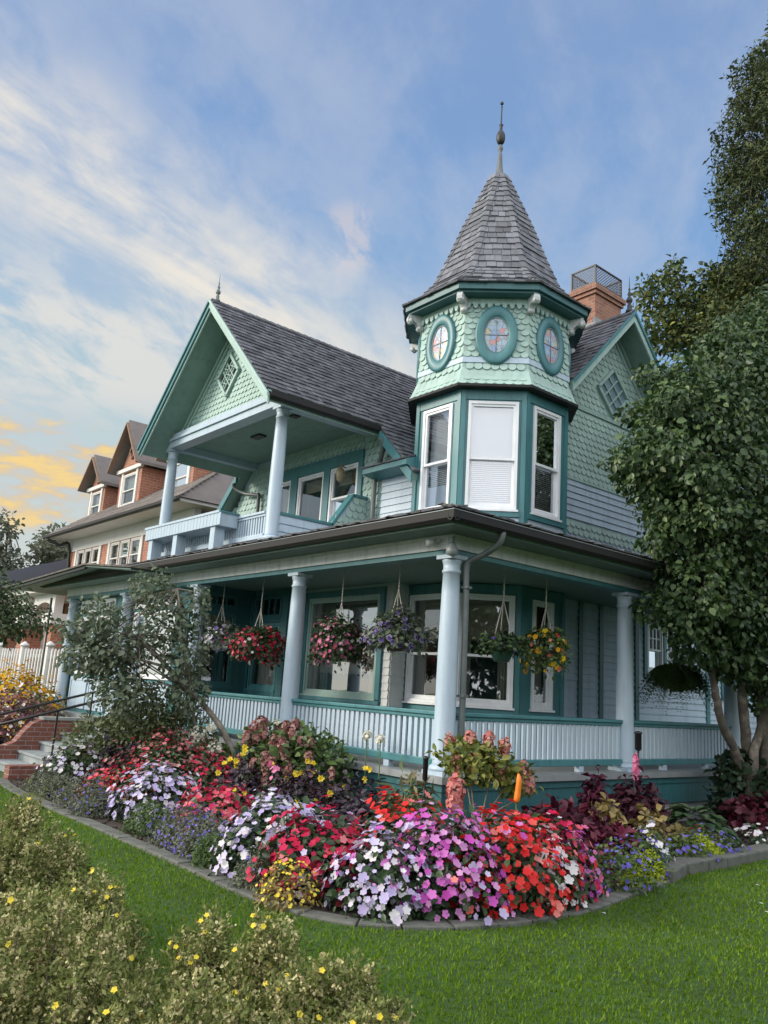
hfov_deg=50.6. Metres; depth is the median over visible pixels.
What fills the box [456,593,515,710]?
window
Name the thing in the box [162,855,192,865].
kerb stone
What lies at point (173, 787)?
impatiens
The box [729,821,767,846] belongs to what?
white vinca
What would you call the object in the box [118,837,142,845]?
kerb stone
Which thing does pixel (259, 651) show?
hanging basket
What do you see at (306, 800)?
dark foliage
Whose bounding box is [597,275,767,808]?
lilac tree
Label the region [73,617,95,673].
window
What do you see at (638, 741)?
garden light
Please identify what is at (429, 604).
window
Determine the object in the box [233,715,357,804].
pink hydrangea
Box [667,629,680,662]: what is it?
window
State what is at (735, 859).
kerb stone
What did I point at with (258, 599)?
window
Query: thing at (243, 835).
impatiens
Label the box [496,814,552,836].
fresh foliage
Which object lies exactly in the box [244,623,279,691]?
window
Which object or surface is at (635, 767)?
pink spike
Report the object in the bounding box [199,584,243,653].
hanging basket
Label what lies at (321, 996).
cinquefoil bush
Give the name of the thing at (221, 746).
white hydrangea
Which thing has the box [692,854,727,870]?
kerb stone
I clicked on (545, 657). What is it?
hanging basket
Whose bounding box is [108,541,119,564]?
window
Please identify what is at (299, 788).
yellow lily
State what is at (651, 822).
white vinca
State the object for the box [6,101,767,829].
victorian house
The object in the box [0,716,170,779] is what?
front steps
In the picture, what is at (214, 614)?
window
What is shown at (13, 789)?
kerb stone
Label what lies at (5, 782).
kerb stone
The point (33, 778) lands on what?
edging mound
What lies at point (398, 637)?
hanging basket
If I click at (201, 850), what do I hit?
edging mound
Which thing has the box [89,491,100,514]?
dormer window
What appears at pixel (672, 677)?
hanging fern
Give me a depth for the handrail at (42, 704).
14.30 m
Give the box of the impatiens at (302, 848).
[246,795,378,909]
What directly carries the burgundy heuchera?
on the flower bed soil
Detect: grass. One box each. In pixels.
[372,757,445,835]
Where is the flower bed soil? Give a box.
[11,778,766,922]
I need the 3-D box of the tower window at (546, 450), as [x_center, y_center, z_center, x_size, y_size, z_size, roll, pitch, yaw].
[2.715,-0.803,13.817,0.780,1.895,0.215,14,-16,-39]
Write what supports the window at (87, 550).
in the brick house at (123, 486)
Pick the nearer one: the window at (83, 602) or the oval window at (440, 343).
the oval window at (440, 343)
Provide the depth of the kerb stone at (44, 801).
10.31 m
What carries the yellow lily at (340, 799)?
on the flower bed soil
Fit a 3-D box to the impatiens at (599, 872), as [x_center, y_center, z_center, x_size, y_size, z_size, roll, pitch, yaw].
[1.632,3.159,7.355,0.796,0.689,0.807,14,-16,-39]
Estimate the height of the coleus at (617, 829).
0.574 m
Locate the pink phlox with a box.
[257,761,284,802]
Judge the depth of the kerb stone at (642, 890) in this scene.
7.57 m
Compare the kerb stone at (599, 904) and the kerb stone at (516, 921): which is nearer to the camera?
the kerb stone at (516, 921)
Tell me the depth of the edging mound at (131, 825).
8.69 m
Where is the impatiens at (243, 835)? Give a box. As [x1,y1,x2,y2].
[208,787,329,883]
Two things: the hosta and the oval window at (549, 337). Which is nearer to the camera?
the hosta
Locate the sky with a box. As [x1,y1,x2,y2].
[0,0,767,567]
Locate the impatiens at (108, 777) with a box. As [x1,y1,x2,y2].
[76,762,152,801]
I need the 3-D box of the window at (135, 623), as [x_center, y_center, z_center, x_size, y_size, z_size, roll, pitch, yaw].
[-4.668,2.678,16.395,0.100,1.350,1.930,14,-16,-39]
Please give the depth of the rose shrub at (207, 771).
10.49 m
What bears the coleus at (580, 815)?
on the flower bed soil
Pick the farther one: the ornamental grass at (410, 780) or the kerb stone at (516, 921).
the ornamental grass at (410, 780)
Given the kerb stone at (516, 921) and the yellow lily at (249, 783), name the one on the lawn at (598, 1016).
the kerb stone at (516, 921)
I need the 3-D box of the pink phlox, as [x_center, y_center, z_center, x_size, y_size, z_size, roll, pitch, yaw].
[-1.336,3.402,9.790,0.376,0.764,0.388,14,-16,-39]
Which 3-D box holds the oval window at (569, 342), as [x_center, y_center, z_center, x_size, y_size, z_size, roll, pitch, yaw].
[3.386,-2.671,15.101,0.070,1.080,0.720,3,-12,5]
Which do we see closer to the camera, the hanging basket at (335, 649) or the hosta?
the hosta
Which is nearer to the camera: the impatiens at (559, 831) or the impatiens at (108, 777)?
the impatiens at (559, 831)
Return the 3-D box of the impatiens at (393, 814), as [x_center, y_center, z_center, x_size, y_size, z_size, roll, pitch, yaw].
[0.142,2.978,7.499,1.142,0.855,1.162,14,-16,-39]
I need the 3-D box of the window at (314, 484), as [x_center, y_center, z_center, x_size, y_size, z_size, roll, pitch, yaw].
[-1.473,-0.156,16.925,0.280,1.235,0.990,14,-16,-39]
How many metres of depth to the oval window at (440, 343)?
14.35 m
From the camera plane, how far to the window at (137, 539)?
28.78 m
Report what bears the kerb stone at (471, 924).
on the lawn at (598, 1016)
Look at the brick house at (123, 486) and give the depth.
30.09 m
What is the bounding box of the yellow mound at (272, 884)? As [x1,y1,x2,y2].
[250,852,325,914]
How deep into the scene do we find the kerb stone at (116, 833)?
8.54 m
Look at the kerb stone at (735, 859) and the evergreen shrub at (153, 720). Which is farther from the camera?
the evergreen shrub at (153, 720)
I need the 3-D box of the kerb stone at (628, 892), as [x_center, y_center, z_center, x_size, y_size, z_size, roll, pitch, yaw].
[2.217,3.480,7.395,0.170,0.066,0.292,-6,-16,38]
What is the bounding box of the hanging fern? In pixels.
[634,653,725,713]
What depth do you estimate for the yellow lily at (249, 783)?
10.04 m
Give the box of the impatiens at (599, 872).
[540,824,608,899]
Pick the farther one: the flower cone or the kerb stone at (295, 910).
the flower cone
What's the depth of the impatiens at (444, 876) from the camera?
6.28 m
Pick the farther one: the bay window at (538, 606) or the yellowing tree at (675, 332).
the yellowing tree at (675, 332)
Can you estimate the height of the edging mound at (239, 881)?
0.412 m
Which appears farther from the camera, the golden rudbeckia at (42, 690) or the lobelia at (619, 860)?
the golden rudbeckia at (42, 690)
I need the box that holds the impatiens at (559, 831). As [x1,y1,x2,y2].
[485,805,603,904]
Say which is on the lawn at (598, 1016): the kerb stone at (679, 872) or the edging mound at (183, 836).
the kerb stone at (679, 872)
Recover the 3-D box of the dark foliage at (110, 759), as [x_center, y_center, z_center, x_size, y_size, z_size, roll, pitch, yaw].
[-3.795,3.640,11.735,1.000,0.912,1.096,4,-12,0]
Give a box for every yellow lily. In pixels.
[200,744,291,815]
[263,758,336,818]
[302,766,401,831]
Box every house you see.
[0,420,233,693]
[0,559,66,686]
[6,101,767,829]
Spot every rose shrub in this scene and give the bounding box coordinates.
[94,718,230,807]
[181,751,246,805]
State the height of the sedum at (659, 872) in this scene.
0.327 m
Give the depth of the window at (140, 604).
16.80 m
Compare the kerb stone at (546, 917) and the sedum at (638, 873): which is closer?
the kerb stone at (546, 917)
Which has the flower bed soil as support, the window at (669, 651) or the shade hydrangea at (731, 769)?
the shade hydrangea at (731, 769)
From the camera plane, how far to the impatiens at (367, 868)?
6.18 m
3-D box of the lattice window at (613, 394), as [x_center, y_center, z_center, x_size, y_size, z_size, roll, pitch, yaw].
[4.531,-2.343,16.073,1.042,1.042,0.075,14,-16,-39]
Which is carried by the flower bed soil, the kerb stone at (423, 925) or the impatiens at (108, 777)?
the impatiens at (108, 777)
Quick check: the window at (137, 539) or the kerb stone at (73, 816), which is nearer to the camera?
the kerb stone at (73, 816)
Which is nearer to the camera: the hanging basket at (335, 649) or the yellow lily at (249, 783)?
the yellow lily at (249, 783)
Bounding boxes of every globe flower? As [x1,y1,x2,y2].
[272,719,280,725]
[362,730,371,797]
[375,734,385,805]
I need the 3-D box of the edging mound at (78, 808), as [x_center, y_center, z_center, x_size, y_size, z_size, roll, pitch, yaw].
[-3.423,3.460,9.696,0.610,0.365,0.618,14,-16,-39]
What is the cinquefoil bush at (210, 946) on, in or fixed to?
on the lawn at (598, 1016)
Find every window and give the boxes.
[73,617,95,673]
[76,550,84,564]
[80,600,97,613]
[83,548,91,562]
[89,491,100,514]
[91,546,98,563]
[95,616,112,675]
[98,598,116,611]
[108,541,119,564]
[118,539,130,564]
[120,472,135,506]
[128,536,140,563]
[128,610,176,679]
[135,593,176,608]
[175,463,187,486]
[198,610,237,688]
[205,591,239,609]
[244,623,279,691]
[253,594,282,619]
[281,480,290,512]
[296,471,323,519]
[298,586,386,704]
[327,462,358,521]
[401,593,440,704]
[416,337,420,383]
[418,403,453,509]
[425,314,455,372]
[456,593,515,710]
[464,400,518,511]
[475,305,517,364]
[529,600,554,712]
[530,405,561,522]
[536,316,563,375]
[568,342,570,373]
[596,368,629,418]
[648,624,663,673]
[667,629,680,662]
[720,681,749,701]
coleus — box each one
[521,794,624,871]
[584,819,656,874]
[588,792,627,826]
[628,803,674,855]
[664,821,694,857]
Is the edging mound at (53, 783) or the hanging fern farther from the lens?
the hanging fern
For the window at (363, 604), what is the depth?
14.36 m
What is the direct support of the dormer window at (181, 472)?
in the brick house at (123, 486)
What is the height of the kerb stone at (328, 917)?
0.058 m
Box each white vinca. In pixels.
[631,816,676,861]
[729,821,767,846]
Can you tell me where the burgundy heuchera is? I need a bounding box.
[716,789,767,837]
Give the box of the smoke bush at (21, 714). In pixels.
[0,681,74,740]
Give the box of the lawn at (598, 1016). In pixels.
[0,735,767,1023]
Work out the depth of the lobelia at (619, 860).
7.51 m
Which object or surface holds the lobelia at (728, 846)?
on the flower bed soil
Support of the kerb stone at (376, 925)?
on the lawn at (598, 1016)
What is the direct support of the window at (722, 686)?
in the victorian house at (458, 473)
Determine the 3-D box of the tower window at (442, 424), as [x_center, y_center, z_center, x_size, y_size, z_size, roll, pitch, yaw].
[0.936,-0.882,13.979,0.215,1.895,0.780,14,-16,-39]
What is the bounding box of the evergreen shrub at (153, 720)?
[51,679,219,775]
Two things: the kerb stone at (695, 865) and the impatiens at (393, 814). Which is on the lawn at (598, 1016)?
the kerb stone at (695, 865)
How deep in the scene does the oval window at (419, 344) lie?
15.03 m
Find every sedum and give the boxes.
[619,860,654,888]
[628,848,668,882]
[680,833,724,855]
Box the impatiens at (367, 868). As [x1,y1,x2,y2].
[311,815,450,925]
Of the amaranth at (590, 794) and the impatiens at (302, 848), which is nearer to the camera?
the impatiens at (302, 848)
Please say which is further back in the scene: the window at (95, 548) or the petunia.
the window at (95, 548)
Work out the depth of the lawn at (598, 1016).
5.52 m
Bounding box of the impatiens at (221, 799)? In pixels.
[175,779,255,839]
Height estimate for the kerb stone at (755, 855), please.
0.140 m
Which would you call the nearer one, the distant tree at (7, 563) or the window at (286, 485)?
the window at (286, 485)
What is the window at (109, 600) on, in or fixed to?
in the victorian house at (458, 473)
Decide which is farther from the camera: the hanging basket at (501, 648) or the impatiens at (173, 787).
the hanging basket at (501, 648)
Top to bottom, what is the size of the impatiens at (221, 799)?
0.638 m
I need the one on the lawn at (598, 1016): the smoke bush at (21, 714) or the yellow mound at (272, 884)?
the smoke bush at (21, 714)
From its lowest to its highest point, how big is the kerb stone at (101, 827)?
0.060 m
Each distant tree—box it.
[0,508,33,572]
[23,522,70,565]
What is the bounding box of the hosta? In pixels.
[665,803,742,843]
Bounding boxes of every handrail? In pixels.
[0,687,112,720]
[0,687,155,755]
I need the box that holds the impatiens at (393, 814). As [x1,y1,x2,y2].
[345,785,455,881]
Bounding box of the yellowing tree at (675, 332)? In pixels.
[631,253,767,361]
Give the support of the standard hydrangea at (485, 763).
on the flower bed soil
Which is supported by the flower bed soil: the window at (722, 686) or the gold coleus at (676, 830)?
the gold coleus at (676, 830)
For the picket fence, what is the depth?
24.08 m
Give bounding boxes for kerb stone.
[0,780,11,783]
[1,784,15,788]
[6,787,23,792]
[13,791,28,794]
[34,799,50,803]
[41,803,64,810]
[53,809,74,814]
[65,814,85,819]
[75,818,101,826]
[91,824,116,831]
[103,830,131,838]
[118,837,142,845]
[132,842,158,851]
[145,848,176,858]
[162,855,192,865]
[178,863,208,873]
[196,870,230,883]
[215,880,244,892]
[234,888,274,903]
[262,898,310,915]
[299,910,358,926]
[358,918,400,929]
[400,920,453,930]
[448,919,498,930]
[492,915,531,927]
[520,910,567,923]
[562,906,590,916]
[576,899,610,911]
[597,892,629,905]
[614,888,641,898]
[629,887,652,893]
[652,859,686,882]
[654,878,669,887]
[672,856,707,874]
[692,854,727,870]
[712,850,747,867]
[730,847,764,862]
[744,843,767,859]
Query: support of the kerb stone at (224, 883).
on the lawn at (598, 1016)
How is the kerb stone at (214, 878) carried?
on the lawn at (598, 1016)
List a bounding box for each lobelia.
[587,836,665,895]
[604,828,674,879]
[656,828,718,870]
[691,823,750,853]
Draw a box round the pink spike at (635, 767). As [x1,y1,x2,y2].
[632,753,639,784]
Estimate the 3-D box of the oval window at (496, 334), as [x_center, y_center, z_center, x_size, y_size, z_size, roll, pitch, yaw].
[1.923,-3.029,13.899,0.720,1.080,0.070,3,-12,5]
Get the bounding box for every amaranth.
[576,764,615,810]
[611,765,672,839]
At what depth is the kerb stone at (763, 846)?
9.83 m
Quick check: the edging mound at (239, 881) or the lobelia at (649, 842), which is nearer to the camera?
the edging mound at (239, 881)
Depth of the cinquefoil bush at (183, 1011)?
2.80 m
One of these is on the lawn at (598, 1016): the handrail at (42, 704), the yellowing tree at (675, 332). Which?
the yellowing tree at (675, 332)
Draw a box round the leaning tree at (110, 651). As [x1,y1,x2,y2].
[50,563,238,771]
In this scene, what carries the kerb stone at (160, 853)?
on the lawn at (598, 1016)
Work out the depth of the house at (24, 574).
37.18 m
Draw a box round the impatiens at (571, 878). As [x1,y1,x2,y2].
[512,829,588,909]
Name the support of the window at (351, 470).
in the victorian house at (458, 473)
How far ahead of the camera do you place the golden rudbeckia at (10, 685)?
18.88 m
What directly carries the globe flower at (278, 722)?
on the flower bed soil
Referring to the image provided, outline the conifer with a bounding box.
[685,9,767,469]
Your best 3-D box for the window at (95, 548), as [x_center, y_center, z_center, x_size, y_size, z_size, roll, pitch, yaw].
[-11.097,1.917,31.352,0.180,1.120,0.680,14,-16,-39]
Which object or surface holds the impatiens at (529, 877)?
on the flower bed soil
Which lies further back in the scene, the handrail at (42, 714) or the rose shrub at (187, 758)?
the handrail at (42, 714)
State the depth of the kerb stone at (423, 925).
5.91 m
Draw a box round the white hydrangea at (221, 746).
[179,723,232,787]
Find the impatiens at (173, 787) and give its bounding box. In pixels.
[105,755,206,824]
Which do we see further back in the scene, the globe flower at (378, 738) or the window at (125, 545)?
the window at (125, 545)
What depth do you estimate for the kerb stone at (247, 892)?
6.47 m
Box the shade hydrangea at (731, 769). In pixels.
[703,746,767,828]
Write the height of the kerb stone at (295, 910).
0.066 m
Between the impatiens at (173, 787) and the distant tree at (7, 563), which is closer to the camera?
the impatiens at (173, 787)
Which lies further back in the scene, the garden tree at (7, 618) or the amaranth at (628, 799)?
the garden tree at (7, 618)
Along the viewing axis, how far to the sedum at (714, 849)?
9.21 m
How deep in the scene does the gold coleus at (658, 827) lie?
9.36 m
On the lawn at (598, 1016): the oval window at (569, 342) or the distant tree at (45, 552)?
the distant tree at (45, 552)
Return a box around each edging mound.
[18,766,63,792]
[34,769,79,800]
[48,771,114,809]
[67,786,118,818]
[117,798,178,837]
[139,797,218,850]
[168,803,240,861]
[187,830,240,869]
[227,839,290,891]
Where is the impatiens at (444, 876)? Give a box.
[377,800,515,925]
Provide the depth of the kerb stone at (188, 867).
7.25 m
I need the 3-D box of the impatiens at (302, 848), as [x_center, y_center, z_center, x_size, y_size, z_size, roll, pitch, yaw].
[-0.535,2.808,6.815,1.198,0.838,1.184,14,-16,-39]
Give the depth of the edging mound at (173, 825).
8.19 m
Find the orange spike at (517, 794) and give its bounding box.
[514,773,521,816]
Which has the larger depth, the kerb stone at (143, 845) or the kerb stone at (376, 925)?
the kerb stone at (143, 845)
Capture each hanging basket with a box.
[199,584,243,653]
[217,579,286,670]
[307,570,370,673]
[357,564,429,657]
[470,569,535,661]
[519,578,571,690]
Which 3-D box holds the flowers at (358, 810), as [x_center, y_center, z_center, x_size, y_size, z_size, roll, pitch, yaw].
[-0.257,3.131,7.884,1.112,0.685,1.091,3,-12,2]
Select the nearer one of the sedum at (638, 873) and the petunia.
the sedum at (638, 873)
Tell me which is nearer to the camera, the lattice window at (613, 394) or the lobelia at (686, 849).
the lobelia at (686, 849)
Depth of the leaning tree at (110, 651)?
11.78 m
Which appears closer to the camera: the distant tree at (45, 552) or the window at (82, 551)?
the window at (82, 551)
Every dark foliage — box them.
[0,726,7,743]
[86,731,145,795]
[229,793,328,855]
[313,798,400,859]
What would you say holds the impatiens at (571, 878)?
on the flower bed soil
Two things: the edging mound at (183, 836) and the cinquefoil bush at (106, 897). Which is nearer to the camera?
the cinquefoil bush at (106, 897)
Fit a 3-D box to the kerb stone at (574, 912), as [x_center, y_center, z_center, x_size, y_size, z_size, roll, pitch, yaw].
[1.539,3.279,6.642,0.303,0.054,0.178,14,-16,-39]
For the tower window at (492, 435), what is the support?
in the victorian house at (458, 473)
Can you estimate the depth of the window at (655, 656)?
16.04 m
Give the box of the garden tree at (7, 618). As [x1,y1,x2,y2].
[0,569,55,651]
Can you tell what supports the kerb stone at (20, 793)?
on the lawn at (598, 1016)
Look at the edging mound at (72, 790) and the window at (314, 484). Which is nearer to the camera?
the edging mound at (72, 790)
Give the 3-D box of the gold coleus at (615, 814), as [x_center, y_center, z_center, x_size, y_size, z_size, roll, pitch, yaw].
[2.583,3.626,9.384,0.557,0.742,0.560,1,-13,12]
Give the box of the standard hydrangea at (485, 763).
[425,729,543,833]
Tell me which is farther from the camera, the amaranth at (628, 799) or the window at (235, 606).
the window at (235, 606)
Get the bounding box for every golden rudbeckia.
[0,657,67,741]
[4,675,66,741]
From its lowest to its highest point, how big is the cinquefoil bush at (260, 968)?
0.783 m
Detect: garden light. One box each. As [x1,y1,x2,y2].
[422,756,428,806]
[634,731,641,786]
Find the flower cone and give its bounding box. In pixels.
[445,772,465,828]
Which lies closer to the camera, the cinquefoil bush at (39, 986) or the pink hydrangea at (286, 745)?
the cinquefoil bush at (39, 986)
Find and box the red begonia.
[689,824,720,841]
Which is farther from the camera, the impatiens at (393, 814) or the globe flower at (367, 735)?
the globe flower at (367, 735)
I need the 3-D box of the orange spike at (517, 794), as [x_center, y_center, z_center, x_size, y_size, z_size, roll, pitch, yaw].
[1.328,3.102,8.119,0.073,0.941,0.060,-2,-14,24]
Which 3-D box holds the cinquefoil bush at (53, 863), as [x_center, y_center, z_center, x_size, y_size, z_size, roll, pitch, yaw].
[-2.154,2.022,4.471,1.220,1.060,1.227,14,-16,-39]
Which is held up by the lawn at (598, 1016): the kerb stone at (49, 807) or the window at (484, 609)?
the kerb stone at (49, 807)
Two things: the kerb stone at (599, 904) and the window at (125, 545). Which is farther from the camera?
the window at (125, 545)
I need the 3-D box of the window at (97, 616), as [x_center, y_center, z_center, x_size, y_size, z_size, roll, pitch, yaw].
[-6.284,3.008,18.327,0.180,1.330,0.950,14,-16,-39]
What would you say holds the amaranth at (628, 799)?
on the flower bed soil
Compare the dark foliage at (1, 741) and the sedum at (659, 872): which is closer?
the sedum at (659, 872)
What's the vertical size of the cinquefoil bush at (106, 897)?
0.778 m
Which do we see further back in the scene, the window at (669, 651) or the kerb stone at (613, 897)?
the window at (669, 651)
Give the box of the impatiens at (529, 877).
[426,798,592,924]
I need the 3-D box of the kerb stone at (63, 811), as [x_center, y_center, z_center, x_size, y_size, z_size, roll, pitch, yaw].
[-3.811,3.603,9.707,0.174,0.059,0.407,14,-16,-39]
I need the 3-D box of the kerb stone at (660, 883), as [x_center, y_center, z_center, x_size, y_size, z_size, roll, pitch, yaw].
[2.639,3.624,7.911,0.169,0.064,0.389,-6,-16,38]
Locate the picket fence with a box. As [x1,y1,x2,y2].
[0,641,61,706]
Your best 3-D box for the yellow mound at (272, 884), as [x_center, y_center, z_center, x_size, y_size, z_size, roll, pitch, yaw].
[-0.728,2.880,6.332,0.578,0.395,0.554,14,-16,-39]
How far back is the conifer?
21.82 m
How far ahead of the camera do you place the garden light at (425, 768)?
8.78 m
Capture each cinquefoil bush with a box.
[0,779,105,945]
[0,857,154,981]
[0,873,172,1023]
[53,952,278,1023]
[155,898,236,1017]
[206,893,324,1022]
[232,947,417,1023]
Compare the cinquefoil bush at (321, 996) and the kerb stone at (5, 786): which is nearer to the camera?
the cinquefoil bush at (321, 996)
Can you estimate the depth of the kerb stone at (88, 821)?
9.16 m
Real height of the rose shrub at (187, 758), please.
1.151 m

